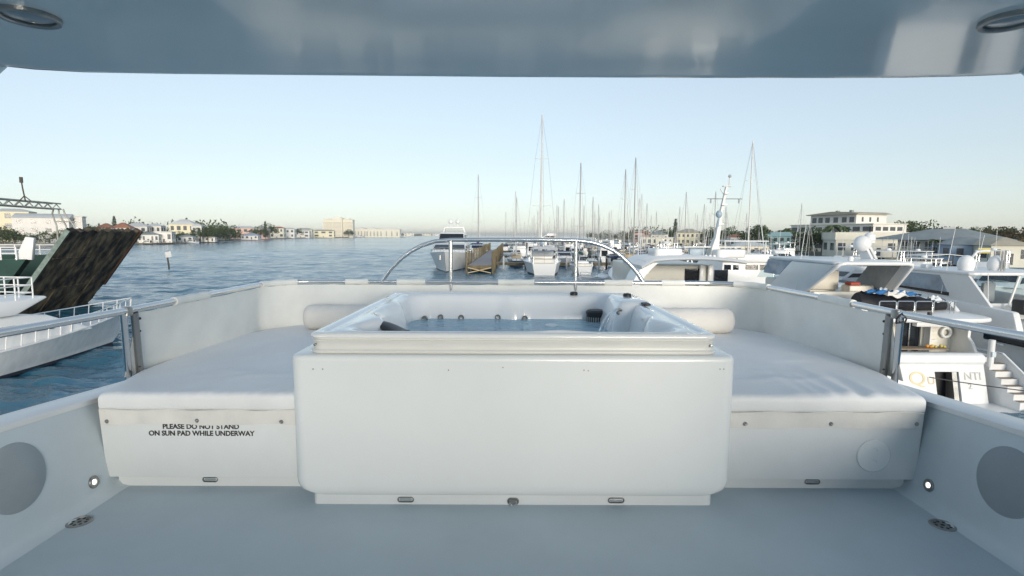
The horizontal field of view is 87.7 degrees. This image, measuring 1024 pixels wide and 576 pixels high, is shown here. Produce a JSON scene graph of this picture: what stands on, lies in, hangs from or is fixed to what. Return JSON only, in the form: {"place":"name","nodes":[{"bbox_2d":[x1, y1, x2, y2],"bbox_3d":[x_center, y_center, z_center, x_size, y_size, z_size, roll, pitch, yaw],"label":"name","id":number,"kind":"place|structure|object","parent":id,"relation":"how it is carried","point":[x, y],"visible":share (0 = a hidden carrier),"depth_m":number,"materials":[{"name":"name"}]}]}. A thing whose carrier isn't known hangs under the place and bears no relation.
{"place":"outdoors","nodes":[
{"label":"outdoors","id":0,"kind":"place"},
{"bbox_2d":[0,237,316,246],"bbox_3d":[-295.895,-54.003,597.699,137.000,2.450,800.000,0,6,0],"label":"sea wall","id":1,"kind":"structure","parent":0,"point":[137,242],"depth_m":359.54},
{"bbox_2d":[0,235,432,243],"bbox_3d":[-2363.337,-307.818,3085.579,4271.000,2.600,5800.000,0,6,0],"label":"shore ground","id":2,"kind":"structure","parent":0,"point":[137,241],"depth_m":313.77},
{"bbox_2d":[0,225,19,243],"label":"broad tree","id":3,"kind":"object","parent":2,"relation":"on","point":[7,233],"visible":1,"depth_m":260.36,"materials":[{"name":"green plant"}]},
{"bbox_2d":[0,208,36,241],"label":"shore house","id":4,"kind":"structure","parent":2,"relation":"on","point":[6,214],"depth_m":343.36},
{"bbox_2d":[0,230,58,243],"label":"shore bushes","id":5,"kind":"object","parent":2,"relation":"on","point":[42,235],"visible":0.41,"depth_m":287.26,"materials":[{"name":"green plant"}]},
{"bbox_2d":[11,213,73,242],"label":"shore house","id":6,"kind":"structure","parent":2,"relation":"on","point":[30,223],"depth_m":299.12,"materials":[{"name":"paint"}]},
{"bbox_2d":[72,216,86,228],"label":"shore house","id":7,"kind":"structure","parent":2,"relation":"on","point":[80,222],"depth_m":312.25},
{"bbox_2d":[113,223,134,229],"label":"shore house","id":8,"kind":"structure","parent":2,"relation":"on","point":[122,225],"depth_m":352.10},
{"bbox_2d":[129,223,151,232],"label":"shore house","id":9,"kind":"structure","parent":2,"relation":"on","point":[143,227],"depth_m":385.34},
{"bbox_2d":[149,223,165,232],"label":"shore house","id":10,"kind":"structure","parent":2,"relation":"on","point":[157,227],"depth_m":399.43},
{"bbox_2d":[169,219,197,233],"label":"shore house","id":11,"kind":"structure","parent":2,"relation":"on","point":[183,225],"depth_m":393.36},
{"bbox_2d":[191,224,204,241],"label":"shore house","id":12,"kind":"structure","parent":2,"relation":"on","point":[195,226],"depth_m":390.74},
{"bbox_2d":[205,225,227,236],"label":"broad tree","id":13,"kind":"object","parent":2,"relation":"on","point":[222,231],"visible":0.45,"depth_m":417.84,"materials":[{"name":"green plant"}]},
{"bbox_2d":[194,219,244,239],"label":"shore wood","id":14,"kind":"object","parent":2,"relation":"on","point":[235,236],"visible":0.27,"depth_m":496.53,"materials":[{"name":"green plant"}]},
{"bbox_2d":[213,225,236,240],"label":"broad tree","id":15,"kind":"object","parent":2,"relation":"on","point":[231,230],"visible":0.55,"depth_m":466.68,"materials":[{"name":"green plant"}]},
{"bbox_2d":[232,226,254,238],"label":"shore house","id":16,"kind":"structure","parent":2,"relation":"on","point":[243,229],"depth_m":637.20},
{"bbox_2d":[240,233,261,239],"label":"shore pavilion","id":17,"kind":"structure","parent":2,"relation":"on","point":[250,236],"depth_m":518.47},
{"bbox_2d":[250,227,269,235],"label":"broad tree","id":18,"kind":"object","parent":2,"relation":"on","point":[262,231],"visible":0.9,"depth_m":555.25,"materials":[{"name":"green plant"}]},
{"bbox_2d":[270,227,285,237],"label":"shore house","id":19,"kind":"structure","parent":2,"relation":"on","point":[282,233],"depth_m":756.90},
{"bbox_2d":[286,228,296,237],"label":"shore house","id":20,"kind":"structure","parent":2,"relation":"on","point":[290,232],"depth_m":796.84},
{"bbox_2d":[296,229,310,237],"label":"shore house","id":21,"kind":"structure","parent":2,"relation":"on","point":[307,234],"depth_m":896.74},
{"bbox_2d":[313,230,334,237],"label":"shore house","id":22,"kind":"structure","parent":2,"relation":"on","point":[324,233],"depth_m":995.52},
{"bbox_2d":[323,217,354,237],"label":"tower block","id":23,"kind":"structure","parent":2,"relation":"on","point":[339,226],"depth_m":1298.54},
{"bbox_2d":[355,227,401,236],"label":"waterfront hotel","id":24,"kind":"structure","parent":2,"relation":"on","point":[377,232],"depth_m":1543.13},
{"bbox_2d":[228,234,668,238],"bbox_3d":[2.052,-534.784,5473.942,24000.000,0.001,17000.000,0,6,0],"label":"water","id":25,"kind":"structure","parent":0,"point":[468,236],"depth_m":1672.63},
{"bbox_2d":[469,175,487,251],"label":"sailing boat","id":26,"kind":"object","parent":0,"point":[476,245],"visible":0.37,"depth_m":162.72,"materials":[{"name":"metal"}]},
{"bbox_2d":[0,238,1023,418],"bbox_3d":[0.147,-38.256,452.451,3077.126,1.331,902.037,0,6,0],"label":"water","id":27,"kind":"structure","parent":0,"point":[143,274],"depth_m":89.58,"materials":[{"name":"liquid"}]},
{"bbox_2d":[0,276,131,378],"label":"sport fishing boat","id":28,"kind":"object","parent":27,"relation":"on","point":[23,353],"visible":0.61,"depth_m":25.60,"materials":[{"name":"white plastic"}]},
{"bbox_2d":[0,177,142,313],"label":"landing craft","id":29,"kind":"object","parent":27,"relation":"on","point":[74,266],"visible":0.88,"depth_m":44.45,"materials":[{"name":"metal"}]},
{"bbox_2d":[138,232,161,242],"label":"boat house","id":30,"kind":"structure","parent":27,"relation":"on","point":[155,237],"depth_m":331.64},
{"bbox_2d":[154,231,175,242],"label":"boat house","id":31,"kind":"structure","parent":27,"relation":"on","point":[168,236],"depth_m":339.41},
{"bbox_2d":[177,234,196,241],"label":"boat house","id":32,"kind":"structure","parent":27,"relation":"on","point":[183,238],"depth_m":370.88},
{"bbox_2d":[190,227,211,241],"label":"broad tree","id":33,"kind":"object","parent":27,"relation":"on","point":[199,233],"visible":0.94,"depth_m":386.70,"materials":[{"name":"green plant"}]},
{"bbox_2d":[202,226,219,241],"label":"broad tree","id":34,"kind":"object","parent":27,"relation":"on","point":[213,231],"visible":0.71,"depth_m":396.31,"materials":[{"name":"green plant"}]},
{"bbox_2d":[430,219,470,271],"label":"boat","id":35,"kind":"object","parent":27,"relation":"on","point":[439,252],"visible":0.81,"depth_m":99.66,"materials":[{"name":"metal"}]},
{"bbox_2d":[465,243,502,273],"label":"dock","id":36,"kind":"object","parent":27,"relation":"on","point":[482,258],"visible":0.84,"depth_m":104.39,"materials":[{"name":"brown wood"}]},
{"bbox_2d":[507,191,522,261],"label":"sailing boat","id":37,"kind":"object","parent":27,"relation":"on","point":[510,258],"visible":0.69,"depth_m":123.21,"materials":[{"name":"white metal"}]},
{"bbox_2d":[508,197,523,266],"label":"sailing boat","id":38,"kind":"object","parent":27,"relation":"on","point":[516,258],"visible":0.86,"depth_m":111.81,"materials":[{"name":"white metal"}]},
{"bbox_2d":[512,242,527,257],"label":"motor cruiser","id":39,"kind":"object","parent":27,"relation":"on","point":[520,248],"visible":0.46,"depth_m":132.09,"materials":[{"name":"white plastic"}]},
{"bbox_2d":[523,115,560,274],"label":"sailing boat","id":40,"kind":"object","parent":27,"relation":"on","point":[540,262],"visible":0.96,"depth_m":91.60,"materials":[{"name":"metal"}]},
{"bbox_2d":[496,256,616,267],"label":"dock","id":41,"kind":"object","parent":27,"relation":"in","point":[561,263],"visible":0.11,"depth_m":105.91,"materials":[{"name":"brown wood"}]},
{"bbox_2d":[555,249,571,266],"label":"motor cruiser","id":42,"kind":"object","parent":27,"relation":"on","point":[564,254],"visible":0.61,"depth_m":112.15,"materials":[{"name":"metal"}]},
{"bbox_2d":[569,163,592,274],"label":"sailing boat","id":43,"kind":"object","parent":27,"relation":"on","point":[585,266],"visible":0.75,"depth_m":92.32,"materials":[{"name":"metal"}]},
{"bbox_2d":[578,208,588,259],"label":"sailing boat","id":44,"kind":"object","parent":27,"relation":"on","point":[582,256],"visible":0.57,"depth_m":134.44,"materials":[{"name":"white metal"}]},
{"bbox_2d":[587,200,597,266],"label":"sailing boat","id":45,"kind":"object","parent":27,"relation":"on","point":[591,254],"visible":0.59,"depth_m":111.90,"materials":[{"name":"metal"}]},
{"bbox_2d":[596,236,613,261],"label":"motor cruiser","id":46,"kind":"object","parent":27,"relation":"on","point":[601,253],"visible":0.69,"depth_m":131.99,"materials":[{"name":"white plastic"}]},
{"bbox_2d":[580,233,641,285],"bbox_3d":[12.896,-2.814,62.457,10.435,7.244,3.778,-1,6,-14],"label":"motor cruiser","id":47,"kind":"object","parent":27,"relation":"on","point":[603,275],"visible":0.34,"depth_m":61.32,"materials":[{"name":"white plastic"}]},
{"bbox_2d":[608,169,633,267],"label":"sailing boat","id":48,"kind":"object","parent":27,"relation":"on","point":[616,256],"visible":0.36,"depth_m":88.33,"materials":[{"name":"white metal"}]},
{"bbox_2d":[617,158,643,258],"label":"sailing boat","id":49,"kind":"object","parent":27,"relation":"on","point":[631,250],"visible":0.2,"depth_m":99.00,"materials":[{"name":"metal"}]},
{"bbox_2d":[630,196,646,253],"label":"sailing boat","id":50,"kind":"object","parent":27,"relation":"on","point":[642,206],"visible":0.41,"depth_m":148.69,"materials":[{"name":"white metal"}]},
{"bbox_2d":[608,175,746,285],"bbox_3d":[12.939,-3.600,48.386,9.350,11.630,24.022,0,6,0],"label":"flybridge yacht","id":51,"kind":"object","parent":27,"relation":"on","point":[658,264],"visible":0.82,"depth_m":40.92,"materials":[{"name":"white plastic"}]},
{"bbox_2d":[685,269,698,285],"bbox_3d":[13.853,-0.699,41.098,1.100,1.600,0.045,0,6,0],"label":"saloon door","id":52,"kind":"structure","parent":51,"relation":"in","point":[690,274],"depth_m":41.05,"materials":[{"name":"black glass"}]},
{"bbox_2d":[714,270,727,280],"bbox_3d":[16.079,-0.886,41.036,1.050,1.000,0.060,0,6,0],"label":"window","id":53,"kind":"structure","parent":51,"relation":"in","point":[719,275],"depth_m":41.00,"materials":[{"name":"black glass"}]},
{"bbox_2d":[677,192,691,261],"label":"sailing boat","id":54,"kind":"object","parent":27,"relation":"on","point":[685,212],"visible":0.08,"depth_m":116.89,"materials":[{"name":"white metal"}]},
{"bbox_2d":[697,240,772,283],"bbox_3d":[21.006,-1.436,52.619,5.500,6.550,13.030,0,6,0],"label":"cabin cruiser","id":55,"kind":"object","parent":27,"relation":"on","point":[752,270],"visible":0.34,"depth_m":47.58,"materials":[{"name":"white plastic"}]},
{"bbox_2d":[730,141,764,253],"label":"sailing boat","id":56,"kind":"object","parent":27,"relation":"on","point":[752,147],"visible":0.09,"depth_m":76.77,"materials":[{"name":"white metal"}]},
{"bbox_2d":[729,242,768,252],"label":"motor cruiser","id":57,"kind":"object","parent":27,"relation":"on","point":[754,244],"visible":0.24,"depth_m":150.12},
{"bbox_2d":[767,238,791,255],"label":"motor cruiser","id":58,"kind":"object","parent":27,"relation":"on","point":[774,252],"visible":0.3,"depth_m":113.95,"materials":[{"name":"white plastic"}]},
{"bbox_2d":[779,234,796,255],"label":"motor cruiser","id":59,"kind":"object","parent":27,"relation":"on","point":[791,251],"visible":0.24,"depth_m":132.75,"materials":[{"name":"white plastic"}]},
{"bbox_2d":[837,253,866,282],"bbox_3d":[40.278,-2.483,64.167,9.152,6.353,3.314,-2,6,-19],"label":"motor cruiser","id":60,"kind":"object","parent":27,"relation":"on","point":[850,273],"visible":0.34,"depth_m":63.11,"materials":[{"name":"white plastic"}]},
{"bbox_2d":[873,230,905,260],"bbox_3d":[40.431,-2.445,57.962,3.992,7.654,11.026,5,8,42],"label":"motor cruiser","id":61,"kind":"object","parent":27,"relation":"on","point":[887,250],"visible":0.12,"depth_m":59.25,"materials":[{"name":"white plastic"}]},
{"bbox_2d":[764,219,1023,412],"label":"motor yacht","id":62,"kind":"object","parent":27,"relation":"on","point":[960,357],"visible":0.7,"depth_m":21.58,"materials":[{"name":"white plastic"}]},
{"bbox_2d":[764,259,790,274],"bbox_3d":[14.004,-1.112,28.172,0.060,0.770,2.900,0,6,0],"label":"side window","id":63,"kind":"structure","parent":62,"relation":"in","point":[773,266],"depth_m":28.28,"materials":[{"name":"blue glass"}]},
{"bbox_2d":[851,291,947,309],"bbox_3d":[16.648,0.528,22.857,3.800,0.767,1.439,0,6,0],"label":"covered tender","id":64,"kind":"object","parent":62,"relation":"on","point":[872,299],"visible":0.69,"depth_m":22.44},
{"bbox_2d":[860,289,892,294],"bbox_3d":[15.475,0.165,22.721,1.050,0.229,0.600,0,6,0],"label":"towel","id":65,"kind":"object","parent":64,"relation":"in","point":[879,292],"visible":0.98,"depth_m":22.54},
{"bbox_2d":[888,290,906,297],"bbox_3d":[16.149,0.253,22.388,0.900,0.346,0.280,0,6,0],"label":"towel","id":66,"kind":"object","parent":64,"relation":"in","point":[895,294],"visible":1,"depth_m":22.32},
{"bbox_2d":[901,323,919,350],"bbox_3d":[16.591,2.448,22.359,0.880,2.050,0.090,0,6,0],"label":"saloon door","id":67,"kind":"structure","parent":62,"relation":"in","point":[910,333],"depth_m":22.32,"materials":[{"name":"black glass"}]},
{"bbox_2d":[935,372,945,396],"bbox_3d":[16.771,3.762,21.117,0.910,1.140,0.200,0,6,0],"label":"transom door","id":68,"kind":"structure","parent":62,"relation":"in","point":[940,384],"depth_m":21.02,"materials":[{"name":"black glass"}]},
{"bbox_2d":[901,236,933,265],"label":"motor cruiser","id":69,"kind":"object","parent":27,"relation":"on","point":[916,263],"visible":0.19,"depth_m":66.76,"materials":[{"name":"white plastic"}]},
{"bbox_2d":[903,239,943,265],"bbox_3d":[38.805,-1.433,51.133,9.915,6.882,3.590,-4,7,-39],"label":"motor cruiser","id":70,"kind":"object","parent":27,"relation":"on","point":[921,257],"visible":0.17,"depth_m":52.05,"materials":[{"name":"white plastic"}]},
{"bbox_2d":[838,226,1023,371],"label":"express yacht","id":71,"kind":"object","parent":27,"relation":"on","point":[958,283],"visible":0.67,"depth_m":25.62,"materials":[{"name":"white plastic"}]},
{"bbox_2d":[899,272,948,295],"bbox_3d":[21.486,-0.320,28.323,0.029,0.980,4.250,0,6,0],"label":"side window","id":72,"kind":"structure","parent":71,"relation":"in","point":[934,282],"depth_m":27.72,"materials":[{"name":"grey glass"}]},
{"bbox_2d":[983,333,1023,347],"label":"hull window","id":73,"kind":"structure","parent":71,"relation":"in","point":[1019,343],"depth_m":22.79,"materials":[{"name":"black glass"}]},
{"bbox_2d":[1004,299,1023,314],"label":"inflatable dinghy","id":74,"kind":"object","parent":71,"relation":"on","point":[1017,305],"visible":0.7,"depth_m":23.62,"materials":[{"name":"white rubber"}]},
{"bbox_2d":[904,253,963,265],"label":"boat shelter","id":75,"kind":"object","parent":27,"relation":"in","point":[930,254],"visible":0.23,"depth_m":94.28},
{"bbox_2d":[971,231,1011,286],"bbox_3d":[55.830,-2.818,62.333,11.026,7.654,3.992,-5,8,-42],"label":"motor cruiser","id":76,"kind":"object","parent":27,"relation":"on","point":[979,264],"visible":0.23,"depth_m":62.57,"materials":[{"name":"white plastic"}]},
{"bbox_2d":[976,236,1023,294],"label":"motor cruiser","id":77,"kind":"object","parent":27,"relation":"on","point":[1005,283],"visible":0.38,"depth_m":51.32,"materials":[{"name":"white plastic"}]},
{"bbox_2d":[0,67,1023,235],"label":"sky","id":78,"kind":"structure","parent":0,"point":[409,154],"materials":[{"name":"blue"}]},
{"bbox_2d":[593,237,880,257],"bbox_3d":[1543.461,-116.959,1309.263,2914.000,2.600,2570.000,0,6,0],"label":"shore ground","id":79,"kind":"structure","parent":0,"point":[796,252],"depth_m":424.96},
{"bbox_2d":[586,227,641,238],"bbox_3d":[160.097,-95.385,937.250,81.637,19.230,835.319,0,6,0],"label":"shore wood","id":80,"kind":"object","parent":79,"relation":"on","point":[607,235],"visible":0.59,"depth_m":972.68,"materials":[{"name":"green plant"}]},
{"bbox_2d":[625,225,673,241],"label":"shore wood","id":81,"kind":"object","parent":79,"relation":"on","point":[647,230],"visible":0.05,"depth_m":481.77,"materials":[{"name":"green plant"}]},
{"bbox_2d":[641,237,672,245],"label":"building","id":82,"kind":"structure","parent":79,"relation":"on","point":[660,240],"depth_m":298.96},
{"bbox_2d":[649,231,667,236],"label":"shed","id":83,"kind":"structure","parent":79,"relation":"on","point":[655,234],"depth_m":398.57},
{"bbox_2d":[674,229,703,244],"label":"hip house","id":84,"kind":"structure","parent":79,"relation":"on","point":[677,237],"depth_m":329.04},
{"bbox_2d":[713,226,739,238],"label":"broad tree","id":85,"kind":"object","parent":79,"relation":"on","point":[725,233],"visible":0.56,"depth_m":295.96,"materials":[{"name":"green plant"}]},
{"bbox_2d":[726,234,743,245],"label":"shed","id":86,"kind":"structure","parent":79,"relation":"on","point":[731,237],"depth_m":214.66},
{"bbox_2d":[737,224,774,243],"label":"broad tree","id":87,"kind":"object","parent":79,"relation":"on","point":[765,230],"visible":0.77,"depth_m":172.66,"materials":[{"name":"green plant"}]},
{"bbox_2d":[759,232,792,249],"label":"teal building","id":88,"kind":"structure","parent":79,"relation":"on","point":[784,236],"depth_m":194.31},
{"bbox_2d":[791,227,821,253],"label":"broad tree","id":89,"kind":"object","parent":79,"relation":"on","point":[803,237],"visible":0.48,"depth_m":172.81,"materials":[{"name":"green plant"}]},
{"bbox_2d":[801,226,836,254],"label":"broad tree","id":90,"kind":"object","parent":79,"relation":"on","point":[817,239],"visible":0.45,"depth_m":167.52,"materials":[{"name":"green plant"}]},
{"bbox_2d":[790,210,907,250],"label":"office block","id":91,"kind":"structure","parent":79,"relation":"on","point":[857,221],"depth_m":189.74,"materials":[{"name":"paint"}]},
{"bbox_2d":[821,232,908,257],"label":"flat building","id":92,"kind":"structure","parent":79,"relation":"on","point":[832,242],"depth_m":153.05,"materials":[{"name":"paint"}]},
{"bbox_2d":[894,219,942,231],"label":"spreading tree","id":93,"kind":"object","parent":79,"relation":"on","point":[911,226],"visible":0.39,"depth_m":199.68,"materials":[{"name":"green plant"}]},
{"bbox_2d":[871,227,1015,260],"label":"waterfront house","id":94,"kind":"structure","parent":79,"relation":"on","point":[922,238],"depth_m":126.74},
{"bbox_2d":[929,237,978,264],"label":"warehouse","id":95,"kind":"structure","parent":79,"relation":"on","point":[962,245],"depth_m":114.21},
{"bbox_2d":[972,237,1023,267],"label":"garage","id":96,"kind":"structure","parent":79,"relation":"on","point":[1016,247],"depth_m":104.64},
{"bbox_2d":[993,226,1023,241],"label":"dry tree","id":97,"kind":"object","parent":79,"relation":"on","point":[1018,236],"visible":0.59,"depth_m":168.96,"materials":[{"name":"green plant"}]},
{"bbox_2d":[929,377,1023,390],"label":"mooring line","id":98,"kind":"object","parent":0,"point":[976,384],"visible":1,"depth_m":17.38,"materials":[{"name":"fabric"}]},
{"bbox_3d":[-0.018,4.758,-5.282,5.440,5.170,22.550,0,6,0],"label":"own yacht hull","id":99,"kind":"object","parent":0,"visible":0},
{"bbox_2d":[0,485,1023,575],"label":"deck","id":100,"kind":"structure","parent":99,"relation":"on","point":[137,530],"depth_m":2.73,"materials":[{"name":"plastic"}]},
{"bbox_2d":[0,381,129,569],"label":"bulwark","id":101,"kind":"object","parent":100,"relation":"on","point":[55,477],"visible":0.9,"depth_m":2.86,"materials":[{"name":"paint"}]},
{"bbox_2d":[0,238,1023,382],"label":"handrail","id":102,"kind":"object","parent":101,"relation":"attached to","point":[132,312],"visible":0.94,"depth_m":3.68,"materials":[{"name":"metal"}]},
{"bbox_2d":[125,279,906,380],"bbox_3d":[0.006,0.270,4.598,5.302,0.507,2.308,0,6,0],"label":"weather cloth","id":103,"kind":"object","parent":102,"relation":"attached to","point":[840,327],"visible":0.74,"depth_m":4.98,"materials":[{"name":"fabric"}]},
{"bbox_2d":[65,515,93,527],"bbox_3d":[-2.335,1.266,2.880,0.124,0.016,0.124,0,6,0],"label":"floor drain","id":104,"kind":"object","parent":100,"relation":"on","point":[80,521],"visible":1,"depth_m":2.87,"materials":[{"name":"metal"}]},
{"bbox_2d":[99,415,300,485],"bbox_3d":[-1.823,0.867,4.411,1.360,0.512,2.392,0,6,0],"label":"sun pad bench","id":105,"kind":"object","parent":100,"relation":"on","point":[195,455],"visible":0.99,"depth_m":3.23,"materials":[{"name":"plastic"}]},
{"bbox_2d":[98,325,317,425],"bbox_3d":[-1.877,0.600,4.381,1.450,0.208,2.447,0,6,0],"label":"sun pad","id":106,"kind":"object","parent":105,"relation":"on","point":[246,379],"visible":0.68,"depth_m":3.29,"materials":[{"name":"plastic"}]},
{"bbox_2d":[303,304,366,328],"bbox_3d":[-1.646,0.291,5.355,0.890,0.252,0.256,0,6,0],"label":"bolster","id":107,"kind":"object","parent":106,"relation":"on","point":[317,316],"visible":0.5,"depth_m":5.25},
{"bbox_2d":[0,0,1023,77],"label":"hardtop","id":108,"kind":"object","parent":100,"relation":"on","point":[724,38],"visible":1,"depth_m":2.07,"materials":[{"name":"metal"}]},
{"bbox_2d":[292,291,733,505],"bbox_3d":[0.006,0.624,4.136,2.500,1.064,2.302,0,6,0],"label":"hot tub","id":109,"kind":"object","parent":100,"relation":"on","point":[514,399],"visible":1,"depth_m":3.00,"materials":[{"name":"plastic"}]},
{"bbox_2d":[725,418,923,487],"bbox_3d":[1.817,0.881,4.406,1.360,0.512,2.403,0,6,0],"label":"sun pad bench","id":110,"kind":"object","parent":100,"relation":"on","point":[815,457],"visible":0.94,"depth_m":3.23,"materials":[{"name":"plastic"}]},
{"bbox_2d":[713,328,925,428],"bbox_3d":[1.873,0.614,4.381,1.450,0.223,2.447,0,6,0],"label":"sun pad","id":111,"kind":"object","parent":110,"relation":"on","point":[779,382],"visible":0.68,"depth_m":3.26,"materials":[{"name":"plastic"}]},
{"bbox_2d":[662,307,734,332],"bbox_3d":[1.684,0.318,5.216,0.970,0.252,0.256,0,6,0],"label":"bolster","id":112,"kind":"object","parent":111,"relation":"on","point":[717,320],"visible":0.49,"depth_m":5.11,"materials":[{"name":"leather"}]},
{"bbox_2d":[928,519,956,531],"bbox_3d":[2.325,1.283,2.880,0.124,0.016,0.124,0,6,0],"label":"floor drain","id":113,"kind":"object","parent":100,"relation":"on","point":[940,524],"visible":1,"depth_m":2.87,"materials":[{"name":"metal"}]},
{"bbox_2d":[893,383,1023,574],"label":"bulwark","id":114,"kind":"object","parent":100,"relation":"on","point":[967,481],"visible":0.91,"depth_m":2.85,"materials":[{"name":"paint"}]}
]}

